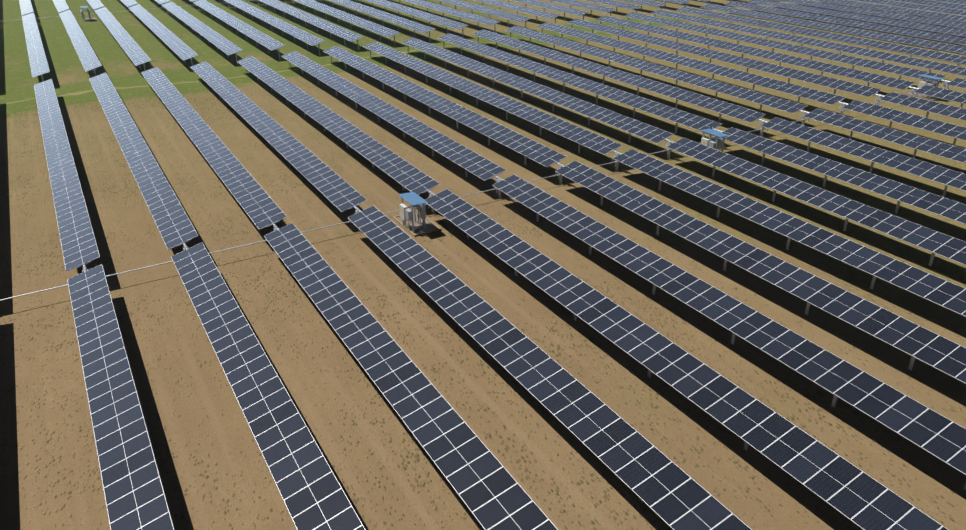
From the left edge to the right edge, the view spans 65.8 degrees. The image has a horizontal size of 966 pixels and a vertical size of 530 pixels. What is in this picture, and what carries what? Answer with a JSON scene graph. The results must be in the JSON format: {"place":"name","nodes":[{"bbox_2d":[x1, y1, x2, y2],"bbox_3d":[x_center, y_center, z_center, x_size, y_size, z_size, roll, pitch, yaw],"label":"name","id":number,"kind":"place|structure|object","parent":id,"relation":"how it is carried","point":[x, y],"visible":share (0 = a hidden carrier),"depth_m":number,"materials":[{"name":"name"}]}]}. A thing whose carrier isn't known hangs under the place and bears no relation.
{"place":"outdoors","nodes":[
{"label":"outdoors","id":0,"kind":"place"},
{"bbox_2d":[7,0,255,20],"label":"drive shaft","id":1,"kind":"object","parent":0,"point":[121,11],"visible":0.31,"depth_m":131.78,"materials":[{"name":"grey metal"}]},
{"bbox_2d":[0,0,965,529],"bbox_3d":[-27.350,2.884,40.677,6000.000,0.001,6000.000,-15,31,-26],"label":"ground","id":2,"kind":"structure","parent":0,"point":[216,472],"depth_m":42.93,"materials":[{"name":"soil"}]},
{"bbox_2d":[19,0,33,14],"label":"solar panel row","id":3,"kind":"object","parent":2,"relation":"on","point":[26,7],"visible":0.96,"depth_m":132.18,"materials":[{"name":"blue metal"}]},
{"bbox_2d":[22,13,49,81],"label":"solar panel row","id":4,"kind":"object","parent":2,"relation":"on","point":[37,59],"visible":1,"depth_m":99.44,"materials":[{"name":"blue glass"}]},
{"bbox_2d":[53,0,68,12],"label":"solar panel row","id":5,"kind":"object","parent":2,"relation":"on","point":[61,5],"visible":0.96,"depth_m":133.26,"materials":[{"name":"blue glass"}]},
{"bbox_2d":[34,79,99,271],"bbox_3d":[-35.592,-9.431,62.669,1.881,1.864,51.664,-15,31,-26],"label":"solar panel row","id":6,"kind":"object","parent":2,"relation":"on","point":[78,243],"visible":1,"depth_m":53.54,"materials":[{"name":"blue glass"}]},
{"bbox_2d":[59,10,101,75],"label":"solar panel row","id":7,"kind":"object","parent":2,"relation":"on","point":[88,58],"visible":0.98,"depth_m":101.91,"materials":[{"name":"blue glass"}]},
{"bbox_2d":[82,17,96,21],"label":"shelter pad","id":8,"kind":"object","parent":2,"relation":"on","point":[93,19],"visible":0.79,"depth_m":128.72,"materials":[{"name":"beige concrete"}]},
{"bbox_2d":[80,6,90,19],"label":"inverter station","id":9,"kind":"object","parent":8,"relation":"on","point":[82,13],"visible":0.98,"depth_m":127.77,"materials":[{"name":"metal"}]},
{"bbox_2d":[86,0,103,9],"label":"solar panel row","id":10,"kind":"object","parent":2,"relation":"on","point":[95,4],"visible":0.98,"depth_m":134.59,"materials":[{"name":"blue metal"}]},
{"bbox_2d":[67,264,173,529],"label":"solar panel row","id":11,"kind":"object","parent":2,"relation":"on","point":[135,498],"visible":1,"depth_m":30.50,"materials":[{"name":"glass"}]},
{"bbox_2d":[94,7,150,70],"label":"solar panel row","id":12,"kind":"object","parent":2,"relation":"on","point":[134,51],"visible":1,"depth_m":104.33,"materials":[{"name":"blue metal"}]},
{"bbox_2d":[120,0,137,6],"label":"solar panel row","id":13,"kind":"object","parent":2,"relation":"on","point":[128,3],"visible":0.94,"depth_m":135.62,"materials":[{"name":"blue metal"}]},
{"bbox_2d":[89,72,197,249],"bbox_3d":[-30.824,-10.737,65.094,1.881,1.864,51.664,-16,31,-26],"label":"solar panel row","id":14,"kind":"object","parent":2,"relation":"on","point":[172,222],"visible":1,"depth_m":56.29,"materials":[{"name":"blue glass"}]},
{"bbox_2d":[155,0,169,7],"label":"solar panel row","id":15,"kind":"object","parent":2,"relation":"on","point":[161,1],"visible":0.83,"depth_m":136.74,"materials":[{"name":"blue glass"}]},
{"bbox_2d":[129,4,197,70],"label":"solar panel row","id":16,"kind":"object","parent":2,"relation":"on","point":[182,50],"visible":0.96,"depth_m":106.89,"materials":[{"name":"blue metal"}]},
{"bbox_2d":[162,1,241,64],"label":"solar panel row","id":17,"kind":"object","parent":2,"relation":"on","point":[222,43],"visible":0.98,"depth_m":109.58,"materials":[{"name":"blue glass"}]},
{"bbox_2d":[141,67,286,229],"bbox_3d":[-26.073,-12.042,67.509,1.881,1.864,51.664,-15,30,-27],"label":"solar panel row","id":18,"kind":"object","parent":2,"relation":"on","point":[260,207],"visible":1,"depth_m":58.99,"materials":[{"name":"blue metal"}]},
{"bbox_2d":[193,0,284,59],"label":"solar panel row","id":19,"kind":"object","parent":2,"relation":"on","point":[262,38],"visible":0.96,"depth_m":111.94,"materials":[{"name":"blue metal"}]},
{"bbox_2d":[171,242,364,529],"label":"solar panel row","id":20,"kind":"object","parent":2,"relation":"on","point":[313,495],"visible":1,"depth_m":30.87,"materials":[{"name":"blue glass"}]},
{"bbox_2d":[224,0,324,54],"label":"solar panel row","id":21,"kind":"object","parent":2,"relation":"on","point":[299,34],"visible":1,"depth_m":114.11,"materials":[{"name":"blue glass"}]},
{"bbox_2d":[190,61,366,211],"bbox_3d":[-21.306,-13.339,69.938,1.881,1.864,51.664,-15,31,-26],"label":"solar panel row","id":22,"kind":"object","parent":2,"relation":"on","point":[333,188],"visible":0.98,"depth_m":61.71,"materials":[{"name":"blue glass"}]},
{"bbox_2d":[259,0,362,50],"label":"solar panel row","id":23,"kind":"object","parent":2,"relation":"on","point":[346,34],"visible":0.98,"depth_m":115.86,"materials":[{"name":"blue glass"}]},
{"bbox_2d":[237,56,438,194],"bbox_3d":[-16.534,-14.671,72.352,1.881,1.864,51.664,-16,31,-26],"label":"solar panel row","id":24,"kind":"object","parent":2,"relation":"on","point":[403,172],"visible":1,"depth_m":64.42,"materials":[{"name":"blue glass"}]},
{"bbox_2d":[294,0,399,45],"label":"solar panel row","id":25,"kind":"object","parent":2,"relation":"on","point":[368,25],"visible":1,"depth_m":117.40,"materials":[{"name":"blue metal"}]},
{"bbox_2d":[351,206,360,230],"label":"drive","id":26,"kind":"structure","parent":2,"relation":"on","point":[357,209],"depth_m":49.73,"materials":[{"name":"metal"}]},
{"bbox_2d":[322,0,434,41],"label":"solar panel row","id":27,"kind":"object","parent":2,"relation":"on","point":[406,23],"visible":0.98,"depth_m":118.80,"materials":[{"name":"blue glass"}]},
{"bbox_2d":[281,51,505,180],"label":"solar panel row","id":28,"kind":"object","parent":2,"relation":"on","point":[474,163],"visible":0.98,"depth_m":67.06,"materials":[{"name":"blue glass"}]},
{"bbox_2d":[264,223,557,529],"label":"solar panel row","id":29,"kind":"object","parent":2,"relation":"on","point":[491,492],"visible":1,"depth_m":31.18,"materials":[{"name":"glass"}]},
{"bbox_2d":[360,0,467,37],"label":"solar panel row","id":30,"kind":"object","parent":2,"relation":"on","point":[446,22],"visible":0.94,"depth_m":120.35,"materials":[{"name":"blue glass"}]},
{"bbox_2d":[393,211,440,236],"bbox_3d":[-4.547,-2.850,51.110,2.000,0.120,3.550,-15,31,-26],"label":"shelter pad","id":31,"kind":"object","parent":2,"relation":"on","point":[431,226],"visible":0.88,"depth_m":50.63,"materials":[{"name":"beige concrete"}]},
{"bbox_2d":[398,192,427,232],"bbox_3d":[-4.685,-3.511,50.036,1.370,2.145,2.200,-15,31,-26],"label":"inverter station","id":32,"kind":"object","parent":31,"relation":"on","point":[414,200],"visible":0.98,"depth_m":49.76,"materials":[{"name":"metal"}]},
{"bbox_2d":[425,190,434,213],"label":"drive","id":33,"kind":"structure","parent":2,"relation":"on","point":[430,195],"depth_m":52.23,"materials":[{"name":"metal"}]},
{"bbox_2d":[387,0,500,32],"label":"solar panel row","id":34,"kind":"object","parent":2,"relation":"on","point":[478,19],"visible":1,"depth_m":121.57,"materials":[{"name":"blue glass"}]},
{"bbox_2d":[323,46,566,166],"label":"solar panel row","id":35,"kind":"object","parent":2,"relation":"on","point":[541,154],"visible":1,"depth_m":69.76,"materials":[{"name":"blue metal"}]},
{"bbox_2d":[426,0,530,27],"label":"solar panel row","id":36,"kind":"object","parent":2,"relation":"on","point":[496,12],"visible":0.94,"depth_m":123.24,"materials":[{"name":"blue metal"}]},
{"bbox_2d":[363,42,622,154],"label":"solar panel row","id":37,"kind":"object","parent":2,"relation":"on","point":[584,137],"visible":0.96,"depth_m":72.45,"materials":[{"name":"blue metal"}]},
{"bbox_2d":[492,176,502,197],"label":"drive","id":38,"kind":"structure","parent":2,"relation":"on","point":[498,180],"depth_m":54.77,"materials":[{"name":"metal"}]},
{"bbox_2d":[466,0,559,23],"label":"solar panel row","id":39,"kind":"object","parent":2,"relation":"on","point":[532,11],"visible":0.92,"depth_m":124.49,"materials":[{"name":"blue glass"}]},
{"bbox_2d":[401,38,673,142],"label":"solar panel row","id":40,"kind":"object","parent":2,"relation":"on","point":[629,125],"visible":0.96,"depth_m":75.01,"materials":[{"name":"blue glass"}]},
{"bbox_2d":[508,0,587,19],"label":"solar panel row","id":41,"kind":"object","parent":2,"relation":"on","point":[568,10],"visible":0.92,"depth_m":125.73,"materials":[{"name":"blue glass"}]},
{"bbox_2d":[347,205,751,529],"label":"solar panel row","id":42,"kind":"object","parent":2,"relation":"on","point":[667,490],"visible":1,"depth_m":31.45,"materials":[{"name":"blue glass"}]},
{"bbox_2d":[554,162,563,183],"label":"drive","id":43,"kind":"structure","parent":2,"relation":"on","point":[560,175],"depth_m":57.21,"materials":[{"name":"metal"}]},
{"bbox_2d":[438,33,720,132],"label":"solar panel row","id":44,"kind":"object","parent":2,"relation":"on","point":[690,120],"visible":1,"depth_m":77.66,"materials":[{"name":"blue glass"}]},
{"bbox_2d":[548,0,614,16],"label":"solar panel row","id":45,"kind":"object","parent":2,"relation":"on","point":[591,7],"visible":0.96,"depth_m":126.70,"materials":[{"name":"blue glass"}]},
{"bbox_2d":[585,0,640,13],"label":"solar panel row","id":46,"kind":"object","parent":2,"relation":"on","point":[616,4],"visible":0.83,"depth_m":128.11,"materials":[{"name":"blue glass"}]},
{"bbox_2d":[612,150,621,170],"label":"drive","id":47,"kind":"structure","parent":2,"relation":"on","point":[617,153],"depth_m":59.54,"materials":[{"name":"metal"}]},
{"bbox_2d":[472,29,765,122],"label":"solar panel row","id":48,"kind":"object","parent":2,"relation":"on","point":[724,108],"visible":0.98,"depth_m":80.15,"materials":[{"name":"blue glass"}]},
{"bbox_2d":[619,0,666,10],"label":"solar panel row","id":49,"kind":"object","parent":2,"relation":"on","point":[651,3],"visible":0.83,"depth_m":129.29,"materials":[{"name":"blue glass"}]},
{"bbox_2d":[505,26,806,113],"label":"solar panel row","id":50,"kind":"object","parent":2,"relation":"on","point":[761,99],"visible":0.98,"depth_m":82.72,"materials":[{"name":"blue metal"}]},
{"bbox_2d":[664,139,673,158],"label":"drive","id":51,"kind":"structure","parent":2,"relation":"on","point":[669,151],"depth_m":62.04,"materials":[{"name":"metal"}]},
{"bbox_2d":[661,0,690,7],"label":"solar panel row","id":52,"kind":"object","parent":2,"relation":"on","point":[680,1],"visible":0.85,"depth_m":130.28,"materials":[{"name":"blue glass"}]},
{"bbox_2d":[425,189,947,529],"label":"solar panel row","id":53,"kind":"object","parent":2,"relation":"on","point":[817,468],"visible":0.96,"depth_m":31.65,"materials":[{"name":"blue glass"}]},
{"bbox_2d":[536,22,845,104],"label":"solar panel row","id":54,"kind":"object","parent":2,"relation":"on","point":[796,90],"visible":1,"depth_m":85.35,"materials":[{"name":"blue glass"}]},
{"bbox_2d":[700,129,728,151],"bbox_3d":[19.047,-9.978,61.994,1.370,2.145,2.200,-15,31,-26],"label":"inverter station","id":55,"kind":"object","parent":2,"relation":"on","point":[717,142],"visible":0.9,"depth_m":61.65,"materials":[{"name":"metal"}]},
{"bbox_2d":[567,18,881,96],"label":"solar panel row","id":56,"kind":"object","parent":2,"relation":"on","point":[842,85],"visible":0.98,"depth_m":87.84,"materials":[{"name":"blue glass"}]},
{"bbox_2d":[492,175,965,489],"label":"solar panel row","id":57,"kind":"object","parent":2,"relation":"on","point":[927,429],"visible":1,"depth_m":35.34,"materials":[{"name":"blue glass"}]},
{"bbox_2d":[596,15,914,89],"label":"solar panel row","id":58,"kind":"object","parent":2,"relation":"on","point":[869,78],"visible":1,"depth_m":90.41,"materials":[{"name":"blue glass"}]},
{"bbox_2d":[555,161,965,383],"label":"solar panel row","id":59,"kind":"object","parent":2,"relation":"on","point":[932,349],"visible":0.98,"depth_m":40.30,"materials":[{"name":"blue glass"}]},
{"bbox_2d":[757,119,767,136],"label":"drive","id":60,"kind":"structure","parent":2,"relation":"on","point":[761,128],"depth_m":66.83,"materials":[{"name":"metal"}]},
{"bbox_2d":[624,12,946,81],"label":"solar panel row","id":61,"kind":"object","parent":2,"relation":"on","point":[874,65],"visible":0.98,"depth_m":93.56,"materials":[{"name":"blue glass"}]},
{"bbox_2d":[613,149,965,316],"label":"solar panel row","id":62,"kind":"object","parent":2,"relation":"on","point":[929,287],"visible":0.98,"depth_m":45.14,"materials":[{"name":"blue glass"}]},
{"bbox_2d":[799,110,809,125],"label":"drive","id":63,"kind":"structure","parent":2,"relation":"on","point":[803,114],"depth_m":69.23,"materials":[{"name":"metal"}]},
{"bbox_2d":[650,9,965,75],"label":"solar panel row","id":64,"kind":"object","parent":2,"relation":"on","point":[930,65],"visible":0.9,"depth_m":95.91,"materials":[{"name":"glass"}]},
{"bbox_2d":[666,138,965,266],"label":"solar panel row","id":65,"kind":"object","parent":2,"relation":"on","point":[934,242],"visible":0.96,"depth_m":49.60,"materials":[{"name":"blue glass"}]},
{"bbox_2d":[676,6,965,65],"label":"solar panel row","id":66,"kind":"object","parent":2,"relation":"on","point":[958,59],"visible":0.9,"depth_m":100.42,"materials":[{"name":"blue glass"}]},
{"bbox_2d":[700,4,965,53],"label":"solar panel row","id":67,"kind":"object","parent":2,"relation":"on","point":[938,46],"visible":0.98,"depth_m":104.84,"materials":[{"name":"blue glass"}]},
{"bbox_2d":[838,102,847,114],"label":"drive","id":68,"kind":"structure","parent":2,"relation":"on","point":[842,109],"depth_m":71.58,"materials":[{"name":"metal"}]},
{"bbox_2d":[720,127,965,223],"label":"solar panel row","id":69,"kind":"object","parent":2,"relation":"on","point":[925,200],"visible":0.98,"depth_m":53.97,"materials":[{"name":"blue glass"}]},
{"bbox_2d":[724,1,965,53],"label":"solar panel row","id":70,"kind":"object","parent":2,"relation":"on","point":[905,31],"visible":0.94,"depth_m":109.13,"materials":[{"name":"blue glass"}]},
{"bbox_2d":[748,0,965,41],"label":"solar panel row","id":71,"kind":"object","parent":2,"relation":"on","point":[933,28],"visible":0.96,"depth_m":113.19,"materials":[{"name":"blue glass"}]},
{"bbox_2d":[761,117,965,197],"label":"solar panel row","id":72,"kind":"object","parent":2,"relation":"on","point":[946,177],"visible":0.96,"depth_m":58.23,"materials":[{"name":"blue glass"}]},
{"bbox_2d":[771,0,965,37],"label":"solar panel row","id":73,"kind":"object","parent":2,"relation":"on","point":[954,24],"visible":0.92,"depth_m":116.52,"materials":[{"name":"blue glass"}]},
{"bbox_2d":[874,94,883,105],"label":"drive","id":74,"kind":"structure","parent":2,"relation":"on","point":[878,98],"depth_m":74.03,"materials":[{"name":"metal"}]},
{"bbox_2d":[792,0,965,27],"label":"solar panel row","id":75,"kind":"object","parent":2,"relation":"on","point":[878,7],"visible":0.9,"depth_m":119.54,"materials":[{"name":"glass"}]},
{"bbox_2d":[803,108,965,163],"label":"solar panel row","id":76,"kind":"object","parent":2,"relation":"on","point":[941,149],"visible":0.92,"depth_m":62.28,"materials":[{"name":"blue glass"}]},
{"bbox_2d":[837,0,965,15],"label":"solar panel row","id":77,"kind":"object","parent":2,"relation":"on","point":[925,7],"visible":0.9,"depth_m":122.22,"materials":[{"name":"glass"}]},
{"bbox_2d":[842,100,965,145],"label":"solar panel row","id":78,"kind":"object","parent":2,"relation":"on","point":[955,132],"visible":0.98,"depth_m":66.23,"materials":[{"name":"blue glass"}]},
{"bbox_2d":[857,0,965,14],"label":"solar panel row","id":79,"kind":"object","parent":2,"relation":"on","point":[943,4],"visible":0.94,"depth_m":124.82,"materials":[{"name":"blue glass"}]},
{"bbox_2d":[908,86,918,96],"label":"drive","id":80,"kind":"structure","parent":2,"relation":"on","point":[912,91],"depth_m":76.38,"materials":[{"name":"metal"}]},
{"bbox_2d":[901,90,939,100],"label":"shelter pad","id":81,"kind":"object","parent":2,"relation":"on","point":[923,96],"visible":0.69,"depth_m":78.76,"materials":[{"name":"beige concrete"}]},
{"bbox_2d":[916,74,943,98],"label":"inverter station","id":82,"kind":"object","parent":81,"relation":"on","point":[922,84],"visible":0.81,"depth_m":77.81,"materials":[{"name":"metal"}]},
{"bbox_2d":[879,92,965,120],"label":"solar panel row","id":83,"kind":"object","parent":2,"relation":"on","point":[928,106],"visible":1,"depth_m":70.15,"materials":[{"name":"blue glass"}]},
{"bbox_2d":[914,85,965,107],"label":"solar panel row","id":84,"kind":"object","parent":2,"relation":"on","point":[945,94],"visible":0.98,"depth_m":73.88,"materials":[{"name":"blue glass"}]},
{"bbox_2d":[940,80,950,89],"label":"drive","id":85,"kind":"structure","parent":2,"relation":"on","point":[945,83],"depth_m":78.81,"materials":[{"name":"metal"}]},
{"bbox_2d":[0,86,951,300],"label":"drive shaft","id":86,"kind":"object","parent":85,"relation":"attached to","point":[337,224],"visible":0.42,"depth_m":48.26,"materials":[{"name":"grey metal"}]},
{"bbox_2d":[931,0,965,4],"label":"solar panel row","id":87,"kind":"object","parent":2,"relation":"on","point":[963,2],"visible":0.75,"depth_m":127.24,"materials":[{"name":"blue glass"}]},
{"bbox_2d":[946,78,965,88],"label":"solar panel row","id":88,"kind":"object","parent":2,"relation":"on","point":[959,82],"visible":0.94,"depth_m":77.59,"materials":[{"name":"blue glass"}]}
]}

